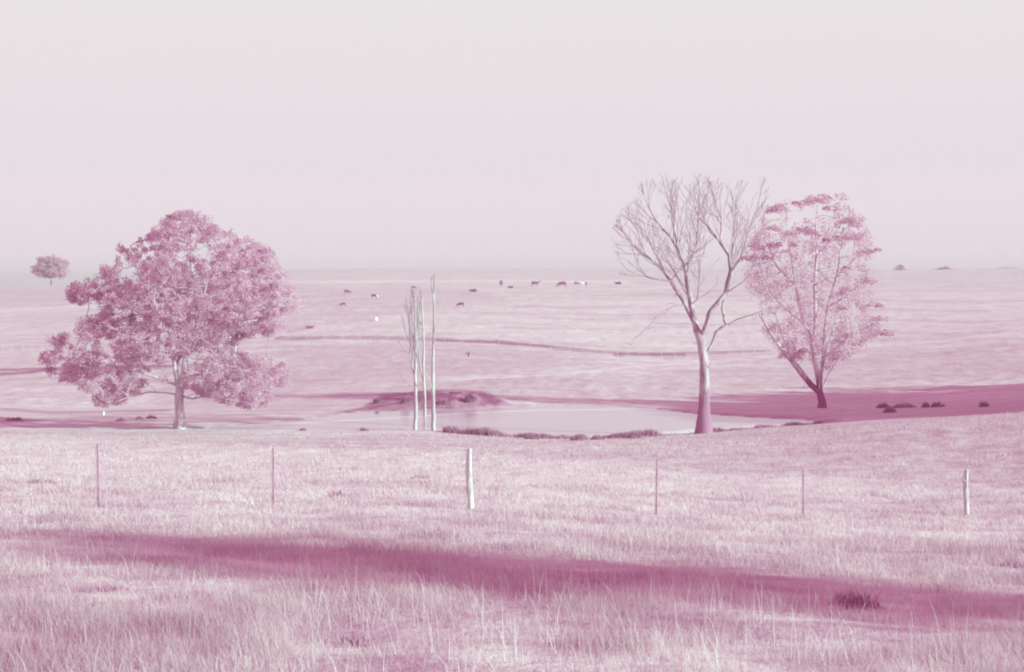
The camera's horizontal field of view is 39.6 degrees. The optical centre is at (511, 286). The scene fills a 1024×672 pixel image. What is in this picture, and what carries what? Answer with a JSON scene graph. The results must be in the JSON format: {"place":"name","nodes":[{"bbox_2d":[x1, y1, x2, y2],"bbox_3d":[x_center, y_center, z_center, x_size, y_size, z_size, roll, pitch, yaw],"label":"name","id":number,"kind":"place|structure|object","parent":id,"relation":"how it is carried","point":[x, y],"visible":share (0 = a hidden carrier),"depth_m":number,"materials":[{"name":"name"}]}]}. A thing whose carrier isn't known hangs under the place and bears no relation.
{"place":"outdoors","nodes":[
{"label":"outdoors","id":0,"kind":"place"},
{"bbox_2d":[206,406,815,438],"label":"pond water","id":1,"kind":"structure","parent":0,"point":[589,421],"depth_m":93.83,"materials":[{"name":"liquid"}]},
{"bbox_2d":[442,421,822,438],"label":"shore rushes","id":2,"kind":"object","parent":1,"relation":"on","point":[491,432],"visible":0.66,"depth_m":83.80,"materials":[{"name":"plant"}]},
{"bbox_2d":[0,268,1023,671],"bbox_3d":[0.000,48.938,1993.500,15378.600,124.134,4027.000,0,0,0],"label":"pasture ground","id":3,"kind":"structure","parent":0,"point":[494,326],"depth_m":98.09,"materials":[{"name":"plant"}]},
{"bbox_2d":[5,417,18,420],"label":"marsh shrub","id":4,"kind":"object","parent":3,"relation":"on","point":[10,419],"visible":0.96,"depth_m":94.57,"materials":[{"name":"plant"}]},
{"bbox_2d":[28,477,59,484],"bbox_3d":[-12.630,5.261,38.375,0.904,0.277,0.904,0,0,0],"label":"grass tussock","id":5,"kind":"object","parent":3,"relation":"on","point":[56,483],"depth_m":38.37,"materials":[{"name":"plant"}]},
{"bbox_2d":[30,254,70,284],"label":"ridge tree","id":6,"kind":"object","parent":3,"relation":"on","point":[51,267],"visible":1,"depth_m":659.13,"materials":[{"name":"pink plant"}]},
{"bbox_2d":[96,443,98,507],"bbox_3d":[-7.861,3.765,27.005,0.074,1.582,0.042,0,0,0],"label":"steel picket","id":7,"kind":"object","parent":3,"relation":"on","point":[97,468],"visible":0.64,"depth_m":26.99,"materials":[{"name":"metal"}]},
{"bbox_2d":[81,582,130,592],"bbox_3d":[-3.792,2.805,13.235,0.531,0.179,0.517,0,0,0],"label":"grass tussock","id":8,"kind":"object","parent":3,"relation":"on","point":[103,587],"depth_m":13.21,"materials":[{"name":"plant"}]},
{"bbox_2d":[115,417,127,420],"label":"marsh shrub","id":9,"kind":"object","parent":3,"relation":"on","point":[121,419],"visible":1,"depth_m":94.96,"materials":[{"name":"plant"}]},
{"bbox_2d":[146,414,156,418],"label":"marsh shrub","id":10,"kind":"object","parent":3,"relation":"on","point":[151,417],"visible":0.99,"depth_m":97.55,"materials":[{"name":"plant"}]},
{"bbox_2d":[38,208,292,428],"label":"spreading tree","id":11,"kind":"object","parent":3,"relation":"on","point":[194,295],"visible":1,"depth_m":86.35,"materials":[{"name":"pink plant"}]},
{"bbox_2d":[206,235,305,363],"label":"gum tree","id":12,"kind":"object","parent":3,"relation":"on","point":[289,291],"visible":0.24,"depth_m":184.94,"materials":[{"name":"pink plant"}]},
{"bbox_2d":[272,448,273,504],"bbox_3d":[-4.741,3.955,28.205,0.049,1.536,0.042,0,0,0],"label":"steel picket","id":13,"kind":"object","parent":3,"relation":"on","point":[272,476],"visible":0.64,"depth_m":28.19,"materials":[{"name":"metal"}]},
{"bbox_2d":[328,489,341,496],"bbox_3d":[-4.108,4.816,33.104,0.524,0.280,0.454,0,0,0],"label":"grass tussock","id":14,"kind":"object","parent":3,"relation":"on","point":[334,493],"depth_m":33.09,"materials":[{"name":"plant"}]},
{"bbox_2d":[333,633,375,648],"bbox_3d":[-1.117,2.552,10.218,0.348,0.149,0.346,0,0,0],"label":"grass tussock","id":15,"kind":"object","parent":3,"relation":"on","point":[351,642],"depth_m":10.22,"materials":[{"name":"plant"}]},
{"bbox_2d":[341,629,374,641],"bbox_3d":[-1.134,2.581,10.482,0.252,0.146,0.250,0,0,0],"label":"grass tussock","id":16,"kind":"object","parent":3,"relation":"on","point":[357,637],"depth_m":10.48,"materials":[{"name":"plant"}]},
{"bbox_2d":[373,396,382,402],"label":"bank shrub","id":17,"kind":"object","parent":3,"relation":"on","point":[376,400],"visible":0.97,"depth_m":109.06,"materials":[{"name":"plant"}]},
{"bbox_2d":[400,397,409,402],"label":"bank shrub","id":18,"kind":"object","parent":3,"relation":"on","point":[405,400],"visible":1,"depth_m":105.58,"materials":[{"name":"plant"}]},
{"bbox_2d":[397,288,419,429],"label":"dead sapling","id":19,"kind":"object","parent":3,"relation":"on","point":[414,369],"visible":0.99,"depth_m":87.67,"materials":[{"name":"white wood"}]},
{"bbox_2d":[416,287,428,415],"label":"dead sapling","id":20,"kind":"object","parent":3,"relation":"on","point":[422,369],"visible":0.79,"depth_m":98.03,"materials":[{"name":"white wood"}]},
{"bbox_2d":[426,274,435,430],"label":"dead sapling","id":21,"kind":"object","parent":3,"relation":"on","point":[432,383],"visible":0.99,"depth_m":87.62,"materials":[{"name":"white wood"}]},
{"bbox_2d":[436,398,451,405],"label":"bank shrub","id":22,"kind":"object","parent":3,"relation":"on","point":[443,402],"visible":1,"depth_m":104.43,"materials":[{"name":"plant"}]},
{"bbox_2d":[454,426,471,434],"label":"rush clump","id":23,"kind":"object","parent":3,"relation":"on","point":[461,430],"visible":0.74,"depth_m":85.03,"materials":[{"name":"plant"}]},
{"bbox_2d":[466,448,473,508],"bbox_3d":[-0.871,4.125,29.504,0.163,1.558,0.144,0,0,30],"label":"fence post","id":24,"kind":"object","parent":3,"relation":"on","point":[469,485],"visible":0.84,"depth_m":29.45,"materials":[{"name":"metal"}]},
{"bbox_2d":[463,391,476,402],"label":"bank shrub","id":25,"kind":"object","parent":3,"relation":"on","point":[469,398],"visible":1,"depth_m":105.11,"materials":[{"name":"plant"}]},
{"bbox_2d":[2,488,1023,671],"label":"seed stalks","id":26,"kind":"object","parent":3,"relation":"on","point":[791,650],"visible":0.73,"depth_m":11.42,"materials":[{"name":"plant"}]},
{"bbox_2d":[525,431,540,438],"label":"rush clump","id":27,"kind":"object","parent":3,"relation":"on","point":[531,435],"visible":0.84,"depth_m":80.82,"materials":[{"name":"plant"}]},
{"bbox_2d":[556,281,566,286],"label":"cow","id":28,"kind":"object","parent":3,"relation":"on","point":[563,283],"visible":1,"depth_m":513.90},
{"bbox_2d":[570,434,586,440],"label":"rush clump","id":29,"kind":"object","parent":3,"relation":"on","point":[577,436],"visible":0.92,"depth_m":78.80,"materials":[{"name":"plant"}]},
{"bbox_2d":[590,433,603,439],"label":"rush clump","id":30,"kind":"object","parent":3,"relation":"on","point":[596,437],"visible":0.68,"depth_m":79.51,"materials":[{"name":"plant"}]},
{"bbox_2d":[627,430,644,438],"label":"rush clump","id":31,"kind":"object","parent":3,"relation":"on","point":[632,435],"visible":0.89,"depth_m":80.84,"materials":[{"name":"plant"}]},
{"bbox_2d":[655,458,657,514],"bbox_3d":[3.143,4.527,31.005,0.074,1.576,0.042,0,0,0],"label":"steel picket","id":32,"kind":"object","parent":3,"relation":"on","point":[656,478],"visible":0.64,"depth_m":30.99,"materials":[{"name":"metal"}]},
{"bbox_2d":[612,173,778,433],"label":"dead tree","id":33,"kind":"object","parent":3,"relation":"on","point":[703,424],"visible":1,"depth_m":84.14,"materials":[{"name":"wood"}]},
{"bbox_2d":[802,468,803,514],"bbox_3d":[6.748,4.952,33.005,0.048,1.493,0.042,0,0,0],"label":"steel picket","id":34,"kind":"object","parent":3,"relation":"on","point":[802,490],"visible":0.64,"depth_m":32.99,"materials":[{"name":"metal"}]},
{"bbox_2d":[741,191,893,407],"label":"gum tree","id":35,"kind":"object","parent":3,"relation":"on","point":[844,237],"visible":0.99,"depth_m":103.28,"materials":[{"name":"pink plant"}]},
{"bbox_2d":[829,586,884,609],"bbox_3d":[3.347,3.034,13.935,0.591,0.292,0.603,0,0,0],"label":"grass tussock","id":36,"kind":"object","parent":3,"relation":"on","point":[857,599],"depth_m":13.88,"materials":[{"name":"plant"}]},
{"bbox_2d":[876,401,889,407],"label":"bush","id":37,"kind":"object","parent":3,"relation":"on","point":[882,405],"visible":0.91,"depth_m":101.80,"materials":[{"name":"plant"}]},
{"bbox_2d":[882,406,896,412],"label":"bush","id":38,"kind":"object","parent":3,"relation":"on","point":[888,410],"visible":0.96,"depth_m":95.71,"materials":[{"name":"plant"}]},
{"bbox_2d":[893,264,908,269],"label":"distant shrub","id":39,"kind":"object","parent":3,"relation":"on","point":[899,267],"visible":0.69,"depth_m":904.03,"materials":[{"name":"pink plant"}]},
{"bbox_2d":[891,401,916,407],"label":"bush","id":40,"kind":"object","parent":3,"relation":"on","point":[904,406],"visible":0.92,"depth_m":101.03,"materials":[{"name":"plant"}]},
{"bbox_2d":[921,401,930,407],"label":"bush","id":41,"kind":"object","parent":3,"relation":"on","point":[926,404],"visible":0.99,"depth_m":99.79,"materials":[{"name":"plant"}]},
{"bbox_2d":[930,401,944,406],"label":"bush","id":42,"kind":"object","parent":3,"relation":"on","point":[937,404],"visible":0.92,"depth_m":99.49,"materials":[{"name":"plant"}]},
{"bbox_2d":[932,266,952,269],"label":"distant shrub","id":43,"kind":"object","parent":3,"relation":"on","point":[944,267],"visible":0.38,"depth_m":903.29,"materials":[{"name":"pink plant"}]},
{"bbox_2d":[962,469,968,514],"bbox_3d":[11.167,5.200,34.980,0.142,1.418,0.169,0,0,30],"label":"fence post","id":44,"kind":"object","parent":3,"relation":"on","point":[965,492],"visible":0.81,"depth_m":34.95,"materials":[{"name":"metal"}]},
{"bbox_2d":[978,401,989,406],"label":"bush","id":45,"kind":"object","parent":3,"relation":"on","point":[981,404],"visible":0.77,"depth_m":95.73,"materials":[{"name":"plant"}]},
{"bbox_2d":[997,557,1023,568],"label":"grass tussock","id":46,"kind":"object","parent":3,"relation":"on","point":[1009,562],"depth_m":19.70,"materials":[{"name":"plant"}]},
{"bbox_2d":[0,412,1023,500],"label":"hollow grass","id":47,"kind":"structure","parent":0,"point":[276,463],"depth_m":56.61,"materials":[{"name":"plant"}]},
{"bbox_2d":[0,0,1023,286],"label":"sky","id":48,"kind":"structure","parent":0,"point":[328,134],"materials":[{"name":"white"}]},
{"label":"far fence post","id":49,"kind":"object","parent":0,"visible":0},
{"bbox_2d":[289,331,762,355],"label":"fence wires","id":50,"kind":"object","parent":49,"relation":"attached to","point":[521,342],"visible":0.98,"depth_m":225.06,"materials":[{"name":"grey metal"}]}
]}

